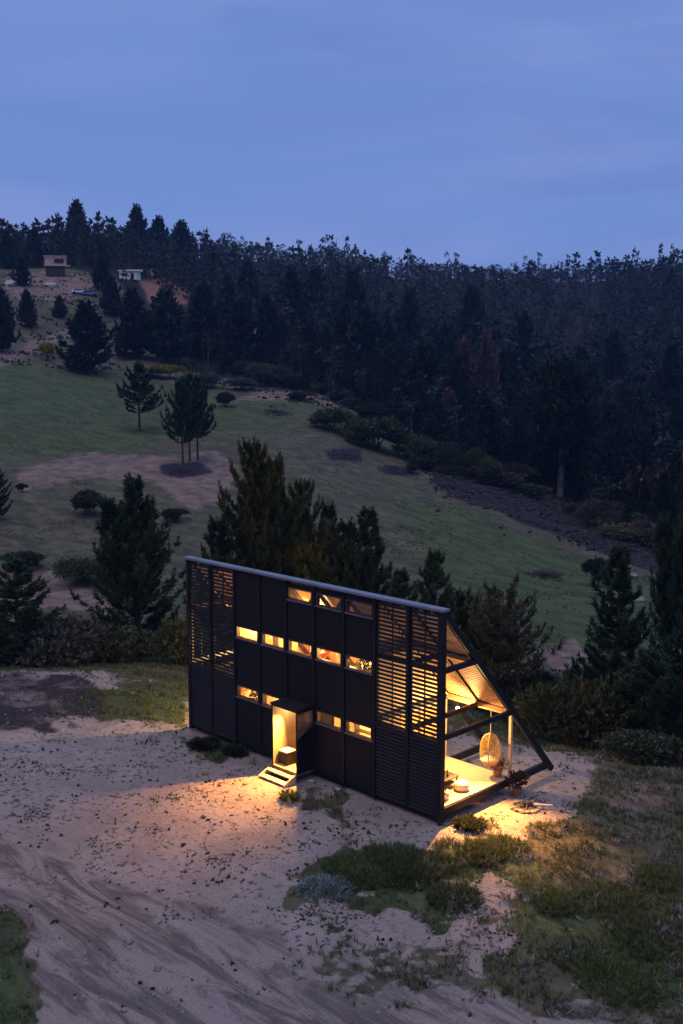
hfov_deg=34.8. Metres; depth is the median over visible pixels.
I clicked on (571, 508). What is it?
shrub
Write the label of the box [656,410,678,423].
gum tree
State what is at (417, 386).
conifer tree
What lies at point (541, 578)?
meadow grass
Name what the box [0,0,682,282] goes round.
sky
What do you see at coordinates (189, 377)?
pine tree
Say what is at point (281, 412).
branch heap
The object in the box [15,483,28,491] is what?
shrub
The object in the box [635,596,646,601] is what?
rock
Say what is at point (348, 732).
window
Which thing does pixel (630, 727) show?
shrub
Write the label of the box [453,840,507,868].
grass clump
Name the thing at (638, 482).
conifer tree
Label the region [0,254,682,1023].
ground
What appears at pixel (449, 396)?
conifer tree
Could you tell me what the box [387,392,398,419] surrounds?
bare tree
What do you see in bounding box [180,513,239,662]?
pine tree
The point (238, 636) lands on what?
window
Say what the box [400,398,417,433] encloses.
gum tree
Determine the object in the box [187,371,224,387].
shrub
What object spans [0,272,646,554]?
scrub
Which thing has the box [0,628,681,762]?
undergrowth
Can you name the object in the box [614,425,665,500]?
conifer tree
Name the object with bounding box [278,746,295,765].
basket stool
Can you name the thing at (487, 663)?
pine tree
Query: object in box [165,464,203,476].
branch heap
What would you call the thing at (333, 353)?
gum tree
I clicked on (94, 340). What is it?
conifer tree
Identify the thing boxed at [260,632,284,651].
window
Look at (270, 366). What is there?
shrub
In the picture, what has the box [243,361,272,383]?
shrub
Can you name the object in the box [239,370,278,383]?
shrub
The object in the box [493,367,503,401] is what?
conifer tree
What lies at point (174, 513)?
shrub
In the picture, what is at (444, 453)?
shrub
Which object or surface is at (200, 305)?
conifer tree
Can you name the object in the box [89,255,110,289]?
conifer tree
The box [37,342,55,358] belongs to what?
shrub
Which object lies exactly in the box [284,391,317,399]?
shrub
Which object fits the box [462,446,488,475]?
shrub
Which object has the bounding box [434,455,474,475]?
shrub
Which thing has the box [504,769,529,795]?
potted flowers
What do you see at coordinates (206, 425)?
pine tree
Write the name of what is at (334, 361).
conifer tree
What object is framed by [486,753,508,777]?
potted flowers
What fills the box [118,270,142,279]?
white shed
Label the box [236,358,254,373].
shrub
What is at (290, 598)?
window
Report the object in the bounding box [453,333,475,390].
conifer tree
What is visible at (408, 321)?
conifer tree
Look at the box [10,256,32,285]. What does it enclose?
conifer tree
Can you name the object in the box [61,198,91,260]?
conifer tree
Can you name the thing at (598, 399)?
gum tree
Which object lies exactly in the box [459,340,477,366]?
gum tree
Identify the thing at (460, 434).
conifer tree
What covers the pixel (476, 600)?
shrub
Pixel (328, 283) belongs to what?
gum tree
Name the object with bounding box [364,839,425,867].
grass clump
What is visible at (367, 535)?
pine tree
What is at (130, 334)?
conifer tree
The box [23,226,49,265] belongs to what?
conifer tree
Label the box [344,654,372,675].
window
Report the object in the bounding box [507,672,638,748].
shrub
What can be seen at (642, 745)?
shrub
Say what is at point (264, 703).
window
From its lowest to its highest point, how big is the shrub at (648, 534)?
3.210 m
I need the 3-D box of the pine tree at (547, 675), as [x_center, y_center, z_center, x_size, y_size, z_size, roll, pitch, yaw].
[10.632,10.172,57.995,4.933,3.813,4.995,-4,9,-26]
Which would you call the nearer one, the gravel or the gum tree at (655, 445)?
the gravel
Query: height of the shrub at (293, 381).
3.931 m
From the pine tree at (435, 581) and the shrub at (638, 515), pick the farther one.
the shrub at (638, 515)
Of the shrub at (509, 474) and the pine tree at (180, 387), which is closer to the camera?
the pine tree at (180, 387)
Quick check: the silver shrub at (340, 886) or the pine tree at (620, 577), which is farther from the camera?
the pine tree at (620, 577)
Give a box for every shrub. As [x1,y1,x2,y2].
[0,549,48,566]
[0,638,65,667]
[10,606,115,670]
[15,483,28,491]
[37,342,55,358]
[48,555,99,584]
[70,489,104,515]
[86,623,170,662]
[131,365,168,377]
[147,614,216,667]
[159,364,185,378]
[159,507,191,521]
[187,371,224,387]
[214,391,235,406]
[222,375,263,389]
[230,359,245,376]
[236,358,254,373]
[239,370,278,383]
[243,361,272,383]
[260,362,278,369]
[270,366,293,381]
[273,372,302,387]
[279,372,314,388]
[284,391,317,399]
[295,872,354,903]
[307,405,360,429]
[325,388,355,403]
[333,415,412,448]
[337,397,364,408]
[355,401,388,419]
[384,434,413,441]
[388,433,443,457]
[404,455,440,467]
[405,464,417,472]
[421,437,466,456]
[431,463,478,475]
[434,445,462,465]
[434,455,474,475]
[444,584,494,673]
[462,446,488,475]
[464,454,507,483]
[465,475,524,485]
[469,671,548,719]
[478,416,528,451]
[486,470,526,486]
[499,461,537,482]
[500,482,552,495]
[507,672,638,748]
[562,504,580,514]
[570,495,602,526]
[579,497,624,525]
[580,555,613,584]
[580,712,654,747]
[591,522,645,539]
[593,728,682,765]
[594,511,651,523]
[596,504,633,524]
[597,518,656,530]
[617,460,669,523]
[619,527,675,548]
[641,528,654,544]
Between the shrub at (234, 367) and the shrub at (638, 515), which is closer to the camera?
the shrub at (638, 515)
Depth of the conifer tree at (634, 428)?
165.64 m
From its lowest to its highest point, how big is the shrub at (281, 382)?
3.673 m
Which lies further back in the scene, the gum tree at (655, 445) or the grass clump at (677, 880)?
the gum tree at (655, 445)
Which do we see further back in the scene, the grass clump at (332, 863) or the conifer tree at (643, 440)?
the conifer tree at (643, 440)
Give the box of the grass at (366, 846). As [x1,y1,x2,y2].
[0,660,682,1023]
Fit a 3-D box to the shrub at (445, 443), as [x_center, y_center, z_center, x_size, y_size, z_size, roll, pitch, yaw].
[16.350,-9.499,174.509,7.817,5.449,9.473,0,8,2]
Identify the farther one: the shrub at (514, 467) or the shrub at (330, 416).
the shrub at (330, 416)
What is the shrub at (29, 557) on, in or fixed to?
on the ground at (198, 948)
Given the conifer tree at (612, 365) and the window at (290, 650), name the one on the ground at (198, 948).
the conifer tree at (612, 365)
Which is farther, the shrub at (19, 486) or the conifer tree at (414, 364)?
the conifer tree at (414, 364)
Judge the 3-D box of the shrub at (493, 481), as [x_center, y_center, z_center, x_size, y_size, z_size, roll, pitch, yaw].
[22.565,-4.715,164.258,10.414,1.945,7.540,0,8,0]
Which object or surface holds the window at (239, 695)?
in the timber house
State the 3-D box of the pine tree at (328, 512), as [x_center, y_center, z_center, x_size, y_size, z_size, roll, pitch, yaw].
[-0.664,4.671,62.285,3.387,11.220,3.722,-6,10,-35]
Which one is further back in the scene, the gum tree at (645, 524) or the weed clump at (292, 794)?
the gum tree at (645, 524)
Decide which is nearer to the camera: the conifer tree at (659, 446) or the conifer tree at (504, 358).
the conifer tree at (659, 446)
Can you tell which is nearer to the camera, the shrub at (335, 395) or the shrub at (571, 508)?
the shrub at (571, 508)
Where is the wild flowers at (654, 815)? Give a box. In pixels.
[391,724,682,1023]
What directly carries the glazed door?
in the timber house
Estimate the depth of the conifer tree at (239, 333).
251.69 m
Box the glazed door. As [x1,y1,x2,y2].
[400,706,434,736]
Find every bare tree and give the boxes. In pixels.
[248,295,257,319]
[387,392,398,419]
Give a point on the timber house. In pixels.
(323, 706)
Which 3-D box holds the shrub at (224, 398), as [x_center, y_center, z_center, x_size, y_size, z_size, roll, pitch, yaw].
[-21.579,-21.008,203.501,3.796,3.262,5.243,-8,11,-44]
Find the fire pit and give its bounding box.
[509,799,552,813]
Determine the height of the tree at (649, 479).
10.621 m
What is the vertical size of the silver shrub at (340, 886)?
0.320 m
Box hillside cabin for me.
[43,255,69,275]
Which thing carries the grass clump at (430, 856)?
on the ground at (198, 948)
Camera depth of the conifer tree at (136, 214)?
395.12 m
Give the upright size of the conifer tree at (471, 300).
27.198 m
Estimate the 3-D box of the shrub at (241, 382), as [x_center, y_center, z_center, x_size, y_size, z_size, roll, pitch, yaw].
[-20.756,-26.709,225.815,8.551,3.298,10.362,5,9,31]
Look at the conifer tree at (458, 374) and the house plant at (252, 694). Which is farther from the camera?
the conifer tree at (458, 374)
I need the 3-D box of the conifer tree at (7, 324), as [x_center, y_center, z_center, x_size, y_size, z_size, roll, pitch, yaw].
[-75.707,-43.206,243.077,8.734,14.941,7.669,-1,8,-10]
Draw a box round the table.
[445,770,458,786]
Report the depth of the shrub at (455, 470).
164.38 m
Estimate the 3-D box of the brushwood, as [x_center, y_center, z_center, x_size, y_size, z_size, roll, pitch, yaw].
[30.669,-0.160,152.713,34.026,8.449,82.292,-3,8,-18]
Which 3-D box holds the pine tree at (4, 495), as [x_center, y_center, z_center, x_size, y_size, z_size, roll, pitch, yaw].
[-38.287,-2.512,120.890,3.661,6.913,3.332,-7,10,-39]
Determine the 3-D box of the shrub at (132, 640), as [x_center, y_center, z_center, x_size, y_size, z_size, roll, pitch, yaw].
[-11.608,7.273,58.816,6.130,2.320,4.438,2,8,16]
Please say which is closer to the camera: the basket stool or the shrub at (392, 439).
the basket stool
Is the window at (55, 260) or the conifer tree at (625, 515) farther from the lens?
the window at (55, 260)
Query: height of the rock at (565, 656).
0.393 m
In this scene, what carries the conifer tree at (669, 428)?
on the ground at (198, 948)
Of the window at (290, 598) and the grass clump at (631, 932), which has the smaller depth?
the grass clump at (631, 932)
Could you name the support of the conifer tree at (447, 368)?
on the ground at (198, 948)
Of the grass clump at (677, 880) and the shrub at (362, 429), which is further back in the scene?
the shrub at (362, 429)
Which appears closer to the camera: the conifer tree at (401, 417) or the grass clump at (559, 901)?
the grass clump at (559, 901)
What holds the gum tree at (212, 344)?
on the ground at (198, 948)
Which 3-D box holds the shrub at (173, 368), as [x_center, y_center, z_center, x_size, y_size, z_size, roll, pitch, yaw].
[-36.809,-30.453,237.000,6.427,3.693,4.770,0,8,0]
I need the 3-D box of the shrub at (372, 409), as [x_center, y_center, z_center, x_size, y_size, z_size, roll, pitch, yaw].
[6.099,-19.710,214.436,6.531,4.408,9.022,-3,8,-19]
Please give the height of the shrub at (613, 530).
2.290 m
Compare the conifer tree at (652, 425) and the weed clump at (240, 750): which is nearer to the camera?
the weed clump at (240, 750)
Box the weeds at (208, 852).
[0,667,612,1023]
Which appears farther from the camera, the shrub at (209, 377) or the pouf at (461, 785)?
the shrub at (209, 377)
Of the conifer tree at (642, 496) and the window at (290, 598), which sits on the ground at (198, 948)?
the conifer tree at (642, 496)
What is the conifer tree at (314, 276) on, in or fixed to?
on the ground at (198, 948)
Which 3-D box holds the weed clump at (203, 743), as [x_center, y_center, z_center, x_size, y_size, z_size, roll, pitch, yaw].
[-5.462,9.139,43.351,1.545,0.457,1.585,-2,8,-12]
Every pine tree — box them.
[0,467,12,515]
[0,553,68,665]
[67,471,185,661]
[116,361,164,430]
[159,375,204,464]
[170,370,213,461]
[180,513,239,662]
[183,375,216,459]
[204,434,303,657]
[269,511,324,581]
[281,476,336,583]
[317,499,342,575]
[318,516,387,603]
[352,505,403,607]
[385,567,423,645]
[412,547,460,646]
[430,589,492,696]
[452,572,570,711]
[454,641,504,695]
[523,352,603,497]
[523,667,562,738]
[563,542,654,691]
[595,646,682,746]
[634,617,682,761]
[647,462,682,738]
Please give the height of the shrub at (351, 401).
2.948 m
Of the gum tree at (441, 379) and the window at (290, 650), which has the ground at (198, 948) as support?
the gum tree at (441, 379)
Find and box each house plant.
[248,690,256,699]
[354,659,370,670]
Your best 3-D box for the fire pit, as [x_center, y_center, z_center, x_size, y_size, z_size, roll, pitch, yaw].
[6.414,10.078,37.413,1.353,0.258,1.150,8,11,44]
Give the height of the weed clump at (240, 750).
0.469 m
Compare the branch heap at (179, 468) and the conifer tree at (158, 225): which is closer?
the branch heap at (179, 468)
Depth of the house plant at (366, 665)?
38.32 m
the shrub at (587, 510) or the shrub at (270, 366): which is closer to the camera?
the shrub at (587, 510)
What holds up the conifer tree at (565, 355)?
on the ground at (198, 948)
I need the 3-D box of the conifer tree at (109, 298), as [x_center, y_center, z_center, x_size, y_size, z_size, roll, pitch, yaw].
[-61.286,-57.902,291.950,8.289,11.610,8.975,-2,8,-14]
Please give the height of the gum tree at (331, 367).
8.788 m
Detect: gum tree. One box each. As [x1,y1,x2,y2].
[202,329,217,369]
[277,302,299,326]
[286,332,310,371]
[313,306,331,335]
[314,342,343,379]
[316,276,343,327]
[323,355,340,384]
[391,382,418,413]
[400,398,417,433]
[420,371,447,401]
[425,384,454,411]
[441,402,464,438]
[454,329,471,342]
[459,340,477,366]
[475,392,506,427]
[476,383,508,418]
[588,474,621,501]
[595,393,603,437]
[638,513,652,528]
[654,431,682,462]
[654,443,664,467]
[655,414,668,454]
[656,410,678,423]
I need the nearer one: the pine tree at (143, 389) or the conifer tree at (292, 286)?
the pine tree at (143, 389)
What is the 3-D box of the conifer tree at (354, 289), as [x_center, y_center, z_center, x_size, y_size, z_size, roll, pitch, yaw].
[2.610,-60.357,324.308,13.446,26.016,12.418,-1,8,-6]
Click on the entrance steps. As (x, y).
(269, 770)
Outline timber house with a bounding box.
[183,556,553,823]
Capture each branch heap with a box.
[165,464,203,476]
[262,407,296,415]
[323,448,366,461]
[378,464,418,477]
[514,567,566,581]
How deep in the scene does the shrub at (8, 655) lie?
56.86 m
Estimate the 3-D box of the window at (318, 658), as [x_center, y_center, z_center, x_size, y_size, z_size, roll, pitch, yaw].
[-0.426,5.162,39.013,1.340,0.510,0.195,8,11,44]
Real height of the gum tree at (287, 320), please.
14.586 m
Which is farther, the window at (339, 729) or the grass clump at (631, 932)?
the window at (339, 729)
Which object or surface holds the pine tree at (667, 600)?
on the ground at (198, 948)
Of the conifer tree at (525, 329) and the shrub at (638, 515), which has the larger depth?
the conifer tree at (525, 329)
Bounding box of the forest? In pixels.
[0,210,682,397]
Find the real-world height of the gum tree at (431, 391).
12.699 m
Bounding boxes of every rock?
[561,654,570,657]
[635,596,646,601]
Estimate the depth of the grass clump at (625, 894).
31.04 m
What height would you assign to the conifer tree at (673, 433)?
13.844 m
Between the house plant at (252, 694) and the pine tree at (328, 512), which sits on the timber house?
the house plant at (252, 694)
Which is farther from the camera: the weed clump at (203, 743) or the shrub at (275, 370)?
the shrub at (275, 370)
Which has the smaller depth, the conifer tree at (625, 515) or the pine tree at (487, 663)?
the pine tree at (487, 663)
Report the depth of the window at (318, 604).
38.78 m
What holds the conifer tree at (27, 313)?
on the ground at (198, 948)
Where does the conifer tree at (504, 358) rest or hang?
on the ground at (198, 948)
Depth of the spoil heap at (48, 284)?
306.34 m
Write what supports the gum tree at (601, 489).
on the ground at (198, 948)
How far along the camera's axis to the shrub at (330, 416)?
182.96 m
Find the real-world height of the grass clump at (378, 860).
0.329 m
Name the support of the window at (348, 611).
in the timber house
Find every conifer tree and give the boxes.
[0,228,20,267]
[0,285,22,351]
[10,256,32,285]
[15,288,38,327]
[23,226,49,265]
[51,295,68,317]
[53,299,116,372]
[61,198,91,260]
[85,233,108,267]
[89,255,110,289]
[98,274,123,317]
[105,286,151,357]
[123,203,153,258]
[142,285,196,361]
[150,215,171,259]
[169,218,196,266]
[182,279,225,360]
[216,271,236,325]
[217,295,264,365]
[236,257,261,310]
[248,290,280,364]
[275,265,308,350]
[299,264,333,318]
[331,266,369,326]
[331,300,362,381]
[331,343,346,385]
[333,301,391,397]
[389,335,450,433]
[392,287,426,346]
[395,404,408,431]
[405,371,430,436]
[438,357,454,440]
[440,386,456,438]
[442,352,471,406]
[446,406,470,446]
[450,382,475,433]
[452,420,469,452]
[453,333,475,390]
[455,281,492,358]
[468,327,502,397]
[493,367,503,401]
[494,344,525,397]
[494,408,508,459]
[496,394,511,417]
[509,309,539,376]
[541,462,565,488]
[561,352,588,406]
[597,328,634,400]
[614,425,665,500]
[617,425,653,511]
[620,499,633,522]
[623,471,652,517]
[633,480,652,518]
[643,418,669,456]
[645,420,670,469]
[647,339,682,418]
[661,426,678,464]
[662,416,682,457]
[669,477,682,524]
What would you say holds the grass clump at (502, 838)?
on the ground at (198, 948)
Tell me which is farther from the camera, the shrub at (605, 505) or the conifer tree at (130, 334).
the conifer tree at (130, 334)
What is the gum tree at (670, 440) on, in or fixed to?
on the ground at (198, 948)
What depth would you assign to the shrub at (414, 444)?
172.64 m
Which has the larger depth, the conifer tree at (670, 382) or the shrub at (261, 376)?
the conifer tree at (670, 382)
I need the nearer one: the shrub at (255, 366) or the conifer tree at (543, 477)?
the conifer tree at (543, 477)
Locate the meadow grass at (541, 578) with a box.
[0,357,654,654]
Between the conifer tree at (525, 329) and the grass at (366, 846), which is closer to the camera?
the grass at (366, 846)
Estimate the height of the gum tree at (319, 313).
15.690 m
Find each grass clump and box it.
[319,851,367,876]
[328,859,389,893]
[343,849,416,885]
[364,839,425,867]
[372,860,439,892]
[397,847,464,882]
[423,879,486,914]
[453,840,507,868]
[470,832,530,861]
[527,885,594,918]
[546,931,634,980]
[570,954,668,1010]
[571,877,650,915]
[600,911,682,965]
[626,860,682,893]
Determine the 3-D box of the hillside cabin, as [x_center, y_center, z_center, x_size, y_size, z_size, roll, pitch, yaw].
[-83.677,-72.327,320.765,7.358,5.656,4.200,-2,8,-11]
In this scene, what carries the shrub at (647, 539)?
on the ground at (198, 948)
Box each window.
[54,259,63,262]
[235,625,257,643]
[236,684,258,703]
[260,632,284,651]
[261,692,281,708]
[286,587,311,605]
[287,639,312,658]
[314,593,341,612]
[315,646,341,666]
[315,710,341,731]
[344,599,372,619]
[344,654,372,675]
[344,719,372,742]
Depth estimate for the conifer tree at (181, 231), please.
432.77 m
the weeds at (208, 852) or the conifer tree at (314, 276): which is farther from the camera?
the conifer tree at (314, 276)
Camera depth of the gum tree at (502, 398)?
189.14 m
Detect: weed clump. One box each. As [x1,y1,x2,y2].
[185,735,223,751]
[219,741,251,757]
[275,787,301,803]
[451,812,488,832]
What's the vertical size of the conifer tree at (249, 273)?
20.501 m
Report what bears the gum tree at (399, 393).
on the ground at (198, 948)
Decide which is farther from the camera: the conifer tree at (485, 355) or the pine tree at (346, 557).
the conifer tree at (485, 355)
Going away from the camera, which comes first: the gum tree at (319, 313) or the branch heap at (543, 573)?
the branch heap at (543, 573)
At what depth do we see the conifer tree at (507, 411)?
197.52 m
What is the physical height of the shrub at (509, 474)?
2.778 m
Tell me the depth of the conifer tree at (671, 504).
144.30 m
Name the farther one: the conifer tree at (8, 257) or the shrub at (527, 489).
the conifer tree at (8, 257)
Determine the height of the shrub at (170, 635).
2.996 m
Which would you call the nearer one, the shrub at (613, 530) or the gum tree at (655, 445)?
the shrub at (613, 530)
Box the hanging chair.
[480,708,500,766]
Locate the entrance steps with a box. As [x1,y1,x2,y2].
[258,766,295,787]
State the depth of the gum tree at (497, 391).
193.00 m
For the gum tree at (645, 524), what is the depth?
140.86 m
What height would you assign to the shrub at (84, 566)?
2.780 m
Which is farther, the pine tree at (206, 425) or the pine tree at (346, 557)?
the pine tree at (206, 425)
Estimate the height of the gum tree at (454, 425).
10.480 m
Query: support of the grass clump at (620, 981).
on the ground at (198, 948)
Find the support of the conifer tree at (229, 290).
on the ground at (198, 948)
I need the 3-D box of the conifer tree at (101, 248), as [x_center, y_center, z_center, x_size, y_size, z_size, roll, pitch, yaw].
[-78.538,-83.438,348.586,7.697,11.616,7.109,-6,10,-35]
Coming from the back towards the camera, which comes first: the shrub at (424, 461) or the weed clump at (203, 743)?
the shrub at (424, 461)
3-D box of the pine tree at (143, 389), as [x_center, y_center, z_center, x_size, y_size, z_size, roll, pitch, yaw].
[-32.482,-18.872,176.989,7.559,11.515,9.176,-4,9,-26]
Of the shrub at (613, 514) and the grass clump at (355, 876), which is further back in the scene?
the shrub at (613, 514)
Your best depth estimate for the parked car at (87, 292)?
303.34 m
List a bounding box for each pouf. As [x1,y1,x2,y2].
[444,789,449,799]
[454,779,468,791]
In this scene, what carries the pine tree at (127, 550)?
on the ground at (198, 948)
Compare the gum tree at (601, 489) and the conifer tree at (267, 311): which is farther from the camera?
the conifer tree at (267, 311)
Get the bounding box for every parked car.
[71,288,83,293]
[82,290,97,295]
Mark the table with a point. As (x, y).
(449, 780)
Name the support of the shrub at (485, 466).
on the ground at (198, 948)
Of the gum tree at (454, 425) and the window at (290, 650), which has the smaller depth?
the window at (290, 650)
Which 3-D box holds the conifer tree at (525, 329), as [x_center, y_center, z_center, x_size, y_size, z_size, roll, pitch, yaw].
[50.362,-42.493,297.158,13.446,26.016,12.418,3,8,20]
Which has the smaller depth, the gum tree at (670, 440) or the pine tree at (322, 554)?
the pine tree at (322, 554)
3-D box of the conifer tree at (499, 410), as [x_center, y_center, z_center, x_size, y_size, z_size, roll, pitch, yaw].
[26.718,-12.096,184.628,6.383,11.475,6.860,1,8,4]
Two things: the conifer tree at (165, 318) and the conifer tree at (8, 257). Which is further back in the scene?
the conifer tree at (8, 257)
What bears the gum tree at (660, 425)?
on the ground at (198, 948)
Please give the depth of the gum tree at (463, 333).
322.48 m
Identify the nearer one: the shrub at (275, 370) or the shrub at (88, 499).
the shrub at (88, 499)
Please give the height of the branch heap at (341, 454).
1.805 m
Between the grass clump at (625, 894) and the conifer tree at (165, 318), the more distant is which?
the conifer tree at (165, 318)
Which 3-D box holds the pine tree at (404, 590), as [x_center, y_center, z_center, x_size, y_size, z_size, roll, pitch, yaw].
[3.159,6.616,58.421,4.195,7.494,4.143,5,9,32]
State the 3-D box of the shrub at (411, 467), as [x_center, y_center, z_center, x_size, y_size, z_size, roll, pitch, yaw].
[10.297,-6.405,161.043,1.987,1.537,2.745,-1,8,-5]
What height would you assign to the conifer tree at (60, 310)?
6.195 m
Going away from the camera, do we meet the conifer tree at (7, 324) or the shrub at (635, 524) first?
the shrub at (635, 524)
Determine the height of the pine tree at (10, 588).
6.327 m
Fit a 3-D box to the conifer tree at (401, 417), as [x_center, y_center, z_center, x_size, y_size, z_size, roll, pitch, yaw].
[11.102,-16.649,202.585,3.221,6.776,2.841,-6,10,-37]
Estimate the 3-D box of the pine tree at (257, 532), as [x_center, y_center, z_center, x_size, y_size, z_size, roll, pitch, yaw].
[-4.433,2.354,57.971,5.334,13.076,6.218,3,8,18]
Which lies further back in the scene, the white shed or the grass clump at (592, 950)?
the white shed
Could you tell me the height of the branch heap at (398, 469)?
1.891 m
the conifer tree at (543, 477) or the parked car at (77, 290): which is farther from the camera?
the parked car at (77, 290)
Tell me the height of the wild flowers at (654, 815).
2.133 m
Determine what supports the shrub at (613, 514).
on the ground at (198, 948)
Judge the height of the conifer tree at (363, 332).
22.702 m
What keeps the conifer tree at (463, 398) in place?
on the ground at (198, 948)
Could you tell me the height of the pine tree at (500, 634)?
7.200 m
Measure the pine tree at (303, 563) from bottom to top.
11.750 m
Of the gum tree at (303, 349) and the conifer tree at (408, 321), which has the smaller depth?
the gum tree at (303, 349)
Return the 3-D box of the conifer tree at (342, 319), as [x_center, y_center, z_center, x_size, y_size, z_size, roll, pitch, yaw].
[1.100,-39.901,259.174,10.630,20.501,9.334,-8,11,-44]
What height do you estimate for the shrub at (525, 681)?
3.020 m
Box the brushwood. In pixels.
[424,473,658,573]
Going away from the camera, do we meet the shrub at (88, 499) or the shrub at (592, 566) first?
the shrub at (592, 566)
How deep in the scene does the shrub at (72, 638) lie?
56.90 m
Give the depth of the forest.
414.98 m
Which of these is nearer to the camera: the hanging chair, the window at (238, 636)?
the hanging chair
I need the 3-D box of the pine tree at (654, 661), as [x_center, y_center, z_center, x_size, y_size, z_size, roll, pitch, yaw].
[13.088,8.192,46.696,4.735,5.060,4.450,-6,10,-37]
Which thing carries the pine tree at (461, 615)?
on the ground at (198, 948)
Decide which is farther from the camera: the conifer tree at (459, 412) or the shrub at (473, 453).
the conifer tree at (459, 412)
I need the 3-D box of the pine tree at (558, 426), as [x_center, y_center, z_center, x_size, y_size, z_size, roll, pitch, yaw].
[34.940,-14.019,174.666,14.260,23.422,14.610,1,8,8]
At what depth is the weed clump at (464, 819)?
35.81 m
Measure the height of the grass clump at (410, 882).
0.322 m
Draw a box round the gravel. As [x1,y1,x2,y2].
[0,668,653,1023]
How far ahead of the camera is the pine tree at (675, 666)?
44.27 m

